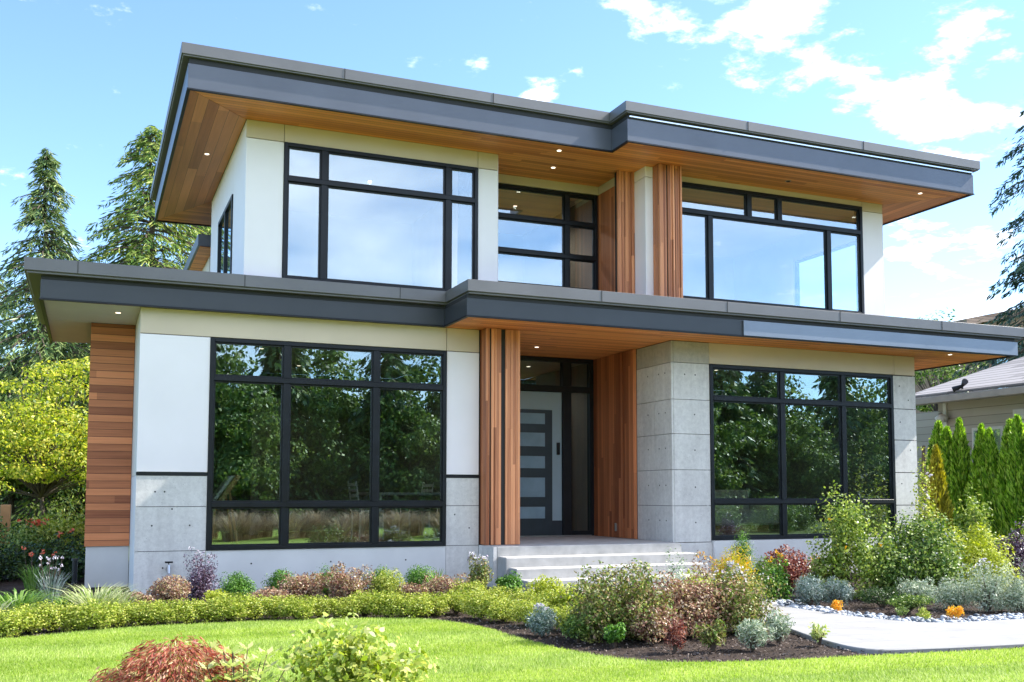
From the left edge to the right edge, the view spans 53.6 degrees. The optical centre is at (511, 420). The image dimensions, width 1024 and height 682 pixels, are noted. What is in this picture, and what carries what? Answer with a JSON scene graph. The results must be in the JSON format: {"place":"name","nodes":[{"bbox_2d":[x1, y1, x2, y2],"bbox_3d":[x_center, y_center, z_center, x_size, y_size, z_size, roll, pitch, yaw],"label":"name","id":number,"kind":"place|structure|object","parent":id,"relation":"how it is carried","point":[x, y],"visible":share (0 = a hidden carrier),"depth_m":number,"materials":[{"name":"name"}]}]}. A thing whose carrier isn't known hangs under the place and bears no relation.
{"place":"outdoors","nodes":[
{"label":"outdoors","id":0,"kind":"place"},
{"bbox_2d":[25,503,406,558],"bbox_3d":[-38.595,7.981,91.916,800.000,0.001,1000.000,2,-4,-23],"label":"ground","id":1,"kind":"structure","parent":0,"point":[270,531],"depth_m":36.94,"materials":[{"name":"brown soil"}]},
{"bbox_2d":[0,368,88,522],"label":"shade tree","id":2,"kind":"object","parent":1,"relation":"on","point":[11,500],"visible":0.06,"depth_m":26.45,"materials":[{"name":"green plant"}]},
{"bbox_2d":[0,356,89,523],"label":"maple tree","id":3,"kind":"object","parent":1,"relation":"on","point":[45,475],"visible":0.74,"depth_m":23.46,"materials":[{"name":"green plant"}]},
{"bbox_2d":[0,148,90,541],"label":"conifer tree","id":4,"kind":"object","parent":1,"relation":"on","point":[35,214],"visible":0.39,"depth_m":27.20,"materials":[{"name":"green plant"}]},
{"bbox_2d":[0,125,210,534],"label":"conifer tree","id":5,"kind":"object","parent":1,"relation":"on","point":[140,251],"visible":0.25,"depth_m":29.30,"materials":[{"name":"green plant"}]},
{"bbox_2d":[24,42,1023,594],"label":"modern house","id":6,"kind":"structure","parent":1,"relation":"on","point":[556,326],"depth_m":16.33,"materials":[{"name":"concrete"}]},
{"bbox_2d":[217,194,232,273],"bbox_3d":[-4.585,-2.770,16.214,0.060,1.260,1.790,2,-4,-23],"label":"side window","id":7,"kind":"structure","parent":6,"relation":"in","point":[225,224],"depth_m":16.15,"materials":[{"name":"clear glass"}]},
{"bbox_2d":[212,475,240,543],"bbox_3d":[-4.152,1.280,14.495,0.439,1.018,0.550,2,-4,-23],"label":"lounge chair","id":8,"kind":"object","parent":6,"relation":"on","point":[224,488],"visible":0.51,"depth_m":14.31,"materials":[{"name":"wood"}]},
{"bbox_2d":[206,337,446,550],"bbox_3d":[-2.564,0.352,14.448,3.410,2.900,0.106,2,-4,-23],"label":"window","id":9,"kind":"structure","parent":6,"relation":"in","point":[286,380],"depth_m":14.35,"materials":[{"name":"black metal"}]},
{"bbox_2d":[282,142,477,290],"bbox_3d":[-1.896,-2.943,14.965,2.950,1.990,0.106,2,-4,-23],"label":"window","id":10,"kind":"structure","parent":6,"relation":"in","point":[323,182],"depth_m":14.88,"materials":[{"name":"black metal"}]},
{"bbox_2d":[356,492,439,538],"bbox_3d":[-1.891,1.615,17.403,1.300,0.770,1.300,2,-4,-23],"label":"dining table","id":11,"kind":"object","parent":6,"relation":"on","point":[362,494],"visible":0.56,"depth_m":17.00,"materials":[{"name":"brown wood"}]},
{"bbox_2d":[398,482,433,536],"bbox_3d":[-1.684,1.551,17.772,0.502,0.952,0.440,3,-5,-33],"label":"dining chair","id":12,"kind":"object","parent":6,"relation":"on","point":[419,510],"visible":0.88,"depth_m":17.78,"materials":[{"name":"brown wood"}]},
{"bbox_2d":[520,391,561,535],"bbox_3d":[0.329,0.757,18.214,1.250,2.595,0.105,2,-4,-23],"label":"front door","id":13,"kind":"structure","parent":6,"relation":"in","point":[540,412],"depth_m":18.27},
{"bbox_2d":[498,183,597,289],"bbox_3d":[0.444,-3.052,16.954,2.188,1.700,0.106,2,-4,-23],"label":"window","id":14,"kind":"structure","parent":6,"relation":"in","point":[565,222],"depth_m":17.10,"materials":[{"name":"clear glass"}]},
{"bbox_2d":[682,182,864,313],"bbox_3d":[4.414,-2.924,17.404,4.050,1.980,0.106,2,-4,-23],"label":"window","id":15,"kind":"structure","parent":6,"relation":"in","point":[709,216],"depth_m":17.50,"materials":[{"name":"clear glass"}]},
{"bbox_2d":[708,364,896,539],"bbox_3d":[5.019,0.560,17.320,3.865,2.880,0.106,2,-4,-23],"label":"window","id":16,"kind":"structure","parent":6,"relation":"in","point":[780,401],"depth_m":17.18,"materials":[{"name":"black metal"}]},
{"bbox_2d":[707,490,778,532],"bbox_3d":[3.924,1.790,20.210,2.700,0.840,1.000,2,-4,-23],"label":"window","id":17,"kind":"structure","parent":16,"relation":"attached to","point":[746,518],"depth_m":20.10,"materials":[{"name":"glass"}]},
{"bbox_2d":[795,241,854,305],"bbox_3d":[6.134,-2.571,19.685,0.080,1.486,1.840,2,-4,-23],"label":"side window","id":18,"kind":"structure","parent":6,"relation":"in","point":[797,272],"depth_m":20.48,"materials":[{"name":"glass"}]},
{"bbox_2d":[914,309,988,411],"bbox_3d":[16.645,0.012,39.116,4.448,8.475,3.892,-3,-5,39],"label":"young tree","id":19,"kind":"object","parent":1,"relation":"on","point":[946,371],"visible":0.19,"depth_m":38.69,"materials":[{"name":"green plant"}]},
{"bbox_2d":[939,111,1023,387],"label":"conifer tree","id":20,"kind":"object","parent":1,"relation":"on","point":[1018,271],"visible":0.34,"depth_m":36.01,"materials":[{"name":"green plant"}]},
{"bbox_2d":[0,559,1023,661],"bbox_3d":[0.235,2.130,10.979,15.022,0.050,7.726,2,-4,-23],"label":"bark mulch","id":21,"kind":"object","parent":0,"point":[793,654],"visible":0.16,"depth_m":9.40,"materials":[{"name":"brown wood"}]},
{"bbox_2d":[0,541,34,581],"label":"dark shrub","id":22,"kind":"object","parent":21,"relation":"on","point":[5,570],"visible":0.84,"depth_m":15.66,"materials":[{"name":"green plant"}]},
{"bbox_2d":[0,606,36,637],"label":"border shrub","id":23,"kind":"object","parent":21,"relation":"on","point":[9,623],"visible":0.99,"depth_m":9.40,"materials":[{"name":"green plant"}]},
{"bbox_2d":[5,603,52,633],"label":"border shrub","id":24,"kind":"object","parent":21,"relation":"on","point":[36,625],"visible":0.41,"depth_m":9.66,"materials":[{"name":"green plant"}]},
{"bbox_2d":[0,588,63,618],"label":"day lily","id":25,"kind":"object","parent":21,"relation":"on","point":[22,598],"visible":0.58,"depth_m":10.81,"materials":[{"name":"green plant"}]},
{"bbox_2d":[0,517,64,565],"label":"flowering shrub","id":26,"kind":"object","parent":21,"relation":"on","point":[32,530],"visible":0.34,"depth_m":17.32,"materials":[{"name":"green plant"}]},
{"bbox_2d":[9,546,59,591],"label":"red lily","id":27,"kind":"object","parent":21,"relation":"on","point":[30,584],"visible":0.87,"depth_m":13.80,"materials":[{"name":"green plant"}]},
{"bbox_2d":[0,528,85,578],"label":"dark shrub","id":28,"kind":"object","parent":21,"relation":"on","point":[35,550],"visible":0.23,"depth_m":16.37,"materials":[{"name":"green plant"}]},
{"bbox_2d":[18,491,85,561],"bbox_3d":[-8.794,2.094,19.957,1.914,1.418,1.785,-1,-4,18],"label":"leafy shrub","id":29,"kind":"object","parent":21,"relation":"on","point":[65,526],"visible":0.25,"depth_m":19.65,"materials":[{"name":"green plant"}]},
{"bbox_2d":[34,555,72,603],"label":"lavender","id":30,"kind":"object","parent":21,"relation":"on","point":[49,581],"visible":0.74,"depth_m":12.10,"materials":[{"name":"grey plant"}]},
{"bbox_2d":[28,598,81,631],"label":"border shrub","id":31,"kind":"object","parent":21,"relation":"on","point":[54,612],"visible":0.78,"depth_m":9.81,"materials":[{"name":"green plant"}]},
{"bbox_2d":[33,547,84,582],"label":"dark shrub","id":32,"kind":"object","parent":21,"relation":"on","point":[67,563],"visible":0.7,"depth_m":15.32,"materials":[{"name":"green plant"}]},
{"bbox_2d":[53,607,96,631],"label":"border shrub","id":33,"kind":"object","parent":21,"relation":"on","point":[70,625],"visible":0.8,"depth_m":9.82,"materials":[{"name":"green plant"}]},
{"bbox_2d":[43,581,137,609],"bbox_3d":[-4.474,1.927,10.824,1.046,0.381,1.026,2,-4,-23],"label":"striped sedge","id":34,"kind":"object","parent":21,"relation":"on","point":[97,595],"visible":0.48,"depth_m":10.77,"materials":[{"name":"green plant"}]},
{"bbox_2d":[66,597,122,629],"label":"border shrub","id":35,"kind":"object","parent":21,"relation":"on","point":[98,612],"visible":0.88,"depth_m":9.89,"materials":[{"name":"green plant"}]},
{"bbox_2d":[102,601,141,626],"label":"border shrub","id":36,"kind":"object","parent":21,"relation":"on","point":[123,618],"visible":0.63,"depth_m":10.16,"materials":[{"name":"green plant"}]},
{"bbox_2d":[119,600,161,626],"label":"border shrub","id":37,"kind":"object","parent":21,"relation":"on","point":[142,620],"visible":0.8,"depth_m":10.25,"materials":[{"name":"green plant"}]},
{"bbox_2d":[141,599,181,624],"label":"border shrub","id":38,"kind":"object","parent":21,"relation":"on","point":[165,611],"visible":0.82,"depth_m":10.29,"materials":[{"name":"green plant"}]},
{"bbox_2d":[145,574,192,604],"bbox_3d":[-4.147,2.037,12.190,0.551,0.375,0.541,0,-4,-4],"label":"copper spirea","id":39,"kind":"object","parent":21,"relation":"on","point":[165,589],"visible":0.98,"depth_m":12.13,"materials":[{"name":"brown plant"}]},
{"bbox_2d":[164,597,208,623],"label":"border shrub","id":40,"kind":"object","parent":21,"relation":"on","point":[186,612],"visible":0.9,"depth_m":10.41,"materials":[{"name":"green plant"}]},
{"bbox_2d":[183,546,219,600],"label":"purple shrub","id":41,"kind":"object","parent":21,"relation":"on","point":[201,584],"visible":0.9,"depth_m":12.68,"materials":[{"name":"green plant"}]},
{"bbox_2d":[188,597,229,622],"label":"border shrub","id":42,"kind":"object","parent":21,"relation":"on","point":[209,617],"visible":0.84,"depth_m":10.49,"materials":[{"name":"green plant"}]},
{"bbox_2d":[208,591,253,621],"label":"border shrub","id":43,"kind":"object","parent":21,"relation":"on","point":[234,608],"visible":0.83,"depth_m":10.56,"materials":[{"name":"green plant"}]},
{"bbox_2d":[217,571,258,599],"bbox_3d":[-3.385,2.042,12.520,0.511,0.412,0.493,1,-4,-11],"label":"box ball","id":44,"kind":"object","parent":21,"relation":"on","point":[239,584],"visible":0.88,"depth_m":12.44,"materials":[{"name":"green plant"}]},
{"bbox_2d":[236,593,275,619],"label":"border shrub","id":45,"kind":"object","parent":21,"relation":"on","point":[254,609],"visible":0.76,"depth_m":10.74,"materials":[{"name":"green plant"}]},
{"bbox_2d":[273,594,317,619],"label":"border shrub","id":46,"kind":"object","parent":21,"relation":"on","point":[295,608],"visible":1,"depth_m":10.68,"materials":[{"name":"green plant"}]},
{"bbox_2d":[277,571,324,599],"bbox_3d":[-2.600,2.059,12.573,0.618,0.388,0.619,0,-4,2],"label":"copper spirea","id":47,"kind":"object","parent":21,"relation":"on","point":[298,585],"visible":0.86,"depth_m":12.45,"materials":[{"name":"brown plant"}]},
{"bbox_2d":[324,596,362,617],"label":"border shrub","id":48,"kind":"object","parent":21,"relation":"on","point":[343,610],"visible":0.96,"depth_m":10.91,"materials":[{"name":"green plant"}]},
{"bbox_2d":[322,561,375,600],"bbox_3d":[-2.009,1.994,12.536,0.689,0.514,0.666,-1,-4,11],"label":"copper spirea","id":49,"kind":"object","parent":21,"relation":"on","point":[340,585],"visible":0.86,"depth_m":12.41,"materials":[{"name":"brown plant"}]},
{"bbox_2d":[343,589,385,616],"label":"border shrub","id":50,"kind":"object","parent":21,"relation":"on","point":[363,599],"visible":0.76,"depth_m":11.02,"materials":[{"name":"green plant"}]},
{"bbox_2d":[363,590,408,617],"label":"border shrub","id":51,"kind":"object","parent":21,"relation":"on","point":[387,611],"visible":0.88,"depth_m":10.94,"materials":[{"name":"green plant"}]},
{"bbox_2d":[367,566,407,596],"bbox_3d":[-1.551,2.028,12.501,0.508,0.443,0.451,-1,-4,11],"label":"box ball","id":52,"kind":"object","parent":21,"relation":"on","point":[389,583],"visible":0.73,"depth_m":12.46,"materials":[{"name":"green plant"}]},
{"bbox_2d":[385,591,433,618],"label":"border shrub","id":53,"kind":"object","parent":21,"relation":"on","point":[411,607],"visible":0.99,"depth_m":10.91,"materials":[{"name":"green plant"}]},
{"bbox_2d":[416,591,451,615],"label":"border shrub","id":54,"kind":"object","parent":21,"relation":"on","point":[439,604],"visible":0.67,"depth_m":11.12,"materials":[{"name":"green plant"}]},
{"bbox_2d":[419,570,470,598],"bbox_3d":[-0.824,2.054,12.522,0.697,0.398,0.630,-1,-4,14],"label":"copper spirea","id":55,"kind":"object","parent":21,"relation":"on","point":[438,584],"visible":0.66,"depth_m":12.42,"materials":[{"name":"brown plant"}]},
{"bbox_2d":[440,588,471,613],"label":"border shrub","id":56,"kind":"object","parent":21,"relation":"on","point":[454,605],"visible":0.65,"depth_m":11.30,"materials":[{"name":"green plant"}]},
{"bbox_2d":[465,551,493,591],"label":"variegated shrub","id":57,"kind":"object","parent":21,"relation":"on","point":[483,574],"visible":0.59,"depth_m":13.07,"materials":[{"name":"green plant"}]},
{"bbox_2d":[460,588,505,618],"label":"border shrub","id":58,"kind":"object","parent":21,"relation":"on","point":[477,603],"visible":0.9,"depth_m":10.88,"materials":[{"name":"green plant"}]},
{"bbox_2d":[481,595,522,621],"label":"border shrub","id":59,"kind":"object","parent":21,"relation":"on","point":[499,610],"visible":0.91,"depth_m":10.60,"materials":[{"name":"green plant"}]},
{"bbox_2d":[508,597,552,624],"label":"border shrub","id":60,"kind":"object","parent":21,"relation":"on","point":[526,608],"visible":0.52,"depth_m":10.30,"materials":[{"name":"green plant"}]},
{"bbox_2d":[525,603,561,636],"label":"lavender","id":61,"kind":"object","parent":21,"relation":"on","point":[541,623],"visible":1,"depth_m":9.52,"materials":[{"name":"grey plant"}]},
{"bbox_2d":[525,574,564,600],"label":"golden perennial","id":62,"kind":"object","parent":21,"relation":"on","point":[540,585],"visible":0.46,"depth_m":11.96,"materials":[{"name":"yellow plant"}]},
{"bbox_2d":[559,612,594,642],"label":"green perennial","id":63,"kind":"object","parent":21,"relation":"on","point":[571,628],"visible":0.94,"depth_m":9.15,"materials":[{"name":"green plant"}]},
{"bbox_2d":[603,622,626,647],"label":"green perennial","id":64,"kind":"object","parent":21,"relation":"on","point":[615,634],"visible":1,"depth_m":8.85,"materials":[{"name":"green plant"}]},
{"bbox_2d":[559,558,677,643],"bbox_3d":[0.995,1.650,9.442,1.121,0.767,1.052,2,-5,-26],"label":"mixed shrub","id":65,"kind":"object","parent":21,"relation":"on","point":[603,608],"visible":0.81,"depth_m":9.21,"materials":[{"name":"green plant"}]},
{"bbox_2d":[625,598,678,643],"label":"mixed shrub","id":66,"kind":"object","parent":21,"relation":"on","point":[656,628],"visible":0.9,"depth_m":9.05,"materials":[{"name":"brown plant"}]},
{"bbox_2d":[664,615,687,652],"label":"copper tuft","id":67,"kind":"object","parent":21,"relation":"on","point":[675,639],"visible":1,"depth_m":8.59,"materials":[{"name":"red plant"}]},
{"bbox_2d":[629,570,753,638],"bbox_3d":[1.665,1.734,9.681,1.070,0.634,1.001,3,-5,-39],"label":"mixed shrub","id":68,"kind":"object","parent":21,"relation":"on","point":[692,606],"visible":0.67,"depth_m":9.50,"materials":[{"name":"brown plant"}]},
{"bbox_2d":[691,618,727,650],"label":"shrub","id":69,"kind":"object","parent":21,"relation":"on","point":[710,637],"visible":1,"depth_m":8.64,"materials":[{"name":"green plant"}]},
{"bbox_2d":[710,542,762,590],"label":"golden shrub","id":70,"kind":"object","parent":21,"relation":"on","point":[720,567],"visible":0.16,"depth_m":12.25,"materials":[{"name":"yellow plant"}]},
{"bbox_2d":[710,560,787,634],"bbox_3d":[2.230,1.703,9.790,0.797,0.709,0.818,3,-5,-31],"label":"mixed shrub","id":71,"kind":"object","parent":21,"relation":"on","point":[753,608],"visible":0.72,"depth_m":9.71,"materials":[{"name":"green plant"}]},
{"bbox_2d":[735,617,774,650],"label":"silver plant","id":72,"kind":"object","parent":21,"relation":"on","point":[752,630],"visible":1,"depth_m":8.70,"materials":[{"name":"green plant"}]},
{"bbox_2d":[756,550,793,599],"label":"green perennial","id":73,"kind":"object","parent":21,"relation":"on","point":[782,580],"visible":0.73,"depth_m":12.72,"materials":[{"name":"green plant"}]},
{"bbox_2d":[765,609,795,643],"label":"silver plant","id":74,"kind":"object","parent":21,"relation":"on","point":[776,623],"visible":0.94,"depth_m":9.11,"materials":[{"name":"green plant"}]},
{"bbox_2d":[761,544,810,589],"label":"burgundy shrub","id":75,"kind":"object","parent":21,"relation":"on","point":[795,566],"visible":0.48,"depth_m":14.21,"materials":[{"name":"red plant"}]},
{"bbox_2d":[791,573,826,605],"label":"lavender","id":76,"kind":"object","parent":21,"relation":"on","point":[811,596],"visible":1,"depth_m":11.98,"materials":[{"name":"grey plant"}]},
{"bbox_2d":[820,576,854,606],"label":"lavender","id":77,"kind":"object","parent":21,"relation":"on","point":[833,592],"visible":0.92,"depth_m":12.07,"materials":[{"name":"grey plant"}]},
{"bbox_2d":[804,480,898,600],"bbox_3d":[4.348,1.536,13.183,1.179,1.570,0.954,2,-4,-23],"label":"rose bush","id":78,"kind":"object","parent":21,"relation":"on","point":[839,560],"visible":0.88,"depth_m":13.06,"materials":[{"name":"green plant"}]},
{"bbox_2d":[851,585,911,607],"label":"heather","id":79,"kind":"object","parent":21,"relation":"on","point":[876,597],"visible":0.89,"depth_m":11.99,"materials":[{"name":"green plant"}]},
{"bbox_2d":[759,595,1023,621],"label":"pebbles","id":80,"kind":"object","parent":21,"relation":"on","point":[942,618],"visible":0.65,"depth_m":10.92,"materials":[{"name":"white gravel"}]},
{"bbox_2d":[885,593,936,613],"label":"heather","id":81,"kind":"object","parent":21,"relation":"on","point":[912,602],"visible":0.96,"depth_m":11.40,"materials":[{"name":"green plant"}]},
{"bbox_2d":[852,507,977,600],"bbox_3d":[5.204,1.729,13.254,1.453,1.202,1.469,2,-4,-23],"label":"rose bush","id":82,"kind":"object","parent":21,"relation":"on","point":[926,559],"visible":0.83,"depth_m":13.01,"materials":[{"name":"green plant"}]},
{"bbox_2d":[895,576,939,604],"bbox_3d":[4.953,2.070,12.369,0.567,0.358,0.464,0,-4,2],"label":"silver mound","id":83,"kind":"object","parent":21,"relation":"on","point":[914,588],"visible":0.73,"depth_m":12.30,"materials":[{"name":"green plant"}]},
{"bbox_2d":[910,438,944,549],"bbox_3d":[7.106,1.469,17.483,0.625,2.339,0.794,-1,-4,11],"label":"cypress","id":84,"kind":"object","parent":21,"relation":"on","point":[924,507],"visible":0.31,"depth_m":17.40,"materials":[{"name":"yellow plant"}]},
{"bbox_2d":[922,443,954,540],"bbox_3d":[8.798,1.713,20.963,0.712,2.526,0.706,2,-4,-23],"label":"golden cypress","id":85,"kind":"object","parent":21,"relation":"on","point":[944,501],"visible":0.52,"depth_m":20.86,"materials":[{"name":"yellow plant"}]},
{"bbox_2d":[932,425,964,524],"bbox_3d":[9.653,1.578,22.435,0.898,3.012,0.900,2,-4,-30],"label":"columnar cedar","id":86,"kind":"object","parent":21,"relation":"on","point":[946,441],"visible":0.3,"depth_m":22.38,"materials":[{"name":"green plant"}]},
{"bbox_2d":[928,563,978,609],"bbox_3d":[5.179,1.940,11.853,0.559,0.552,0.582,-2,-5,29],"label":"silver mound","id":87,"kind":"object","parent":21,"relation":"on","point":[953,598],"visible":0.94,"depth_m":11.77,"materials":[{"name":"green plant"}]},
{"bbox_2d":[947,417,970,543],"bbox_3d":[9.828,1.477,22.143,0.836,3.190,0.761,5,-7,-37],"label":"columnar cedar","id":88,"kind":"object","parent":21,"relation":"on","point":[960,451],"visible":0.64,"depth_m":22.07,"materials":[{"name":"green plant"}]},
{"bbox_2d":[953,483,999,549],"bbox_3d":[7.749,1.809,16.838,0.663,1.553,0.713,2,-4,-23],"label":"open shrub","id":89,"kind":"object","parent":21,"relation":"on","point":[974,517],"visible":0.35,"depth_m":16.81,"materials":[{"name":"green plant"}]},
{"bbox_2d":[964,423,990,547],"bbox_3d":[10.030,1.522,21.649,0.958,3.014,0.745,6,-6,-45],"label":"columnar cedar","id":90,"kind":"object","parent":21,"relation":"on","point":[974,477],"visible":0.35,"depth_m":21.60,"materials":[{"name":"green plant"}]},
{"bbox_2d":[935,522,1023,593],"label":"golden mound","id":91,"kind":"object","parent":21,"relation":"on","point":[977,551],"visible":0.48,"depth_m":13.46,"materials":[{"name":"plant"}]},
{"bbox_2d":[977,426,1005,536],"bbox_3d":[10.119,1.550,21.357,0.747,2.910,0.780,-5,-8,37],"label":"columnar cedar","id":92,"kind":"object","parent":21,"relation":"on","point":[989,457],"visible":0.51,"depth_m":21.30,"materials":[{"name":"green plant"}]},
{"bbox_2d":[964,558,1022,612],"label":"silver mound","id":93,"kind":"object","parent":21,"relation":"on","point":[986,590],"visible":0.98,"depth_m":11.60,"materials":[{"name":"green plant"}]},
{"bbox_2d":[988,418,1020,544],"bbox_3d":[10.300,1.454,20.951,0.873,3.057,0.808,-1,-4,30],"label":"columnar cedar","id":94,"kind":"object","parent":21,"relation":"on","point":[999,483],"visible":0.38,"depth_m":20.92,"materials":[{"name":"green plant"}]},
{"bbox_2d":[989,520,1023,587],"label":"purple shrub","id":95,"kind":"object","parent":21,"relation":"on","point":[1018,548],"visible":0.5,"depth_m":14.25,"materials":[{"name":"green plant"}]},
{"bbox_2d":[990,556,1023,611],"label":"silver mound","id":96,"kind":"object","parent":21,"relation":"on","point":[1015,598],"visible":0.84,"depth_m":11.61,"materials":[{"name":"green plant"}]},
{"bbox_2d":[1000,414,1023,541],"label":"columnar cedar","id":97,"kind":"object","parent":21,"relation":"on","point":[1015,460],"visible":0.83,"depth_m":20.57,"materials":[{"name":"green plant"}]},
{"bbox_2d":[0,616,1023,681],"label":"lawn","id":98,"kind":"structure","parent":0,"point":[685,667],"depth_m":7.88,"materials":[{"name":"green plant"}]},
{"bbox_2d":[87,634,254,681],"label":"dwarf red maple","id":99,"kind":"object","parent":98,"relation":"on","point":[167,665],"visible":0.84,"depth_m":5.85,"materials":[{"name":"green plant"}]},
{"bbox_2d":[194,641,296,681],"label":"stalk plant","id":100,"kind":"object","parent":98,"relation":"on","point":[238,675],"visible":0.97,"depth_m":5.87,"materials":[{"name":"green plant"}]},
{"bbox_2d":[279,612,439,681],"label":"leafy bush","id":101,"kind":"object","parent":98,"relation":"on","point":[353,655],"visible":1,"depth_m":5.80,"materials":[{"name":"green plant"}]},
{"bbox_2d":[0,0,1023,390],"label":"sky","id":102,"kind":"structure","parent":0,"point":[80,79],"materials":[{"name":"blue"}]},
{"bbox_2d":[579,585,1023,653],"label":"path","id":103,"kind":"structure","parent":0,"point":[857,634],"depth_m":9.57,"materials":[{"name":"grey concrete"}]},
{"bbox_2d":[914,308,1023,412],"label":"house","id":104,"kind":"structure","parent":0,"point":[985,319],"depth_m":46.09,"materials":[{"name":"brown"}]},
{"bbox_2d":[915,357,1023,513],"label":"neighbour house","id":105,"kind":"structure","parent":0,"point":[994,408],"depth_m":24.35,"materials":[{"name":"beige"}]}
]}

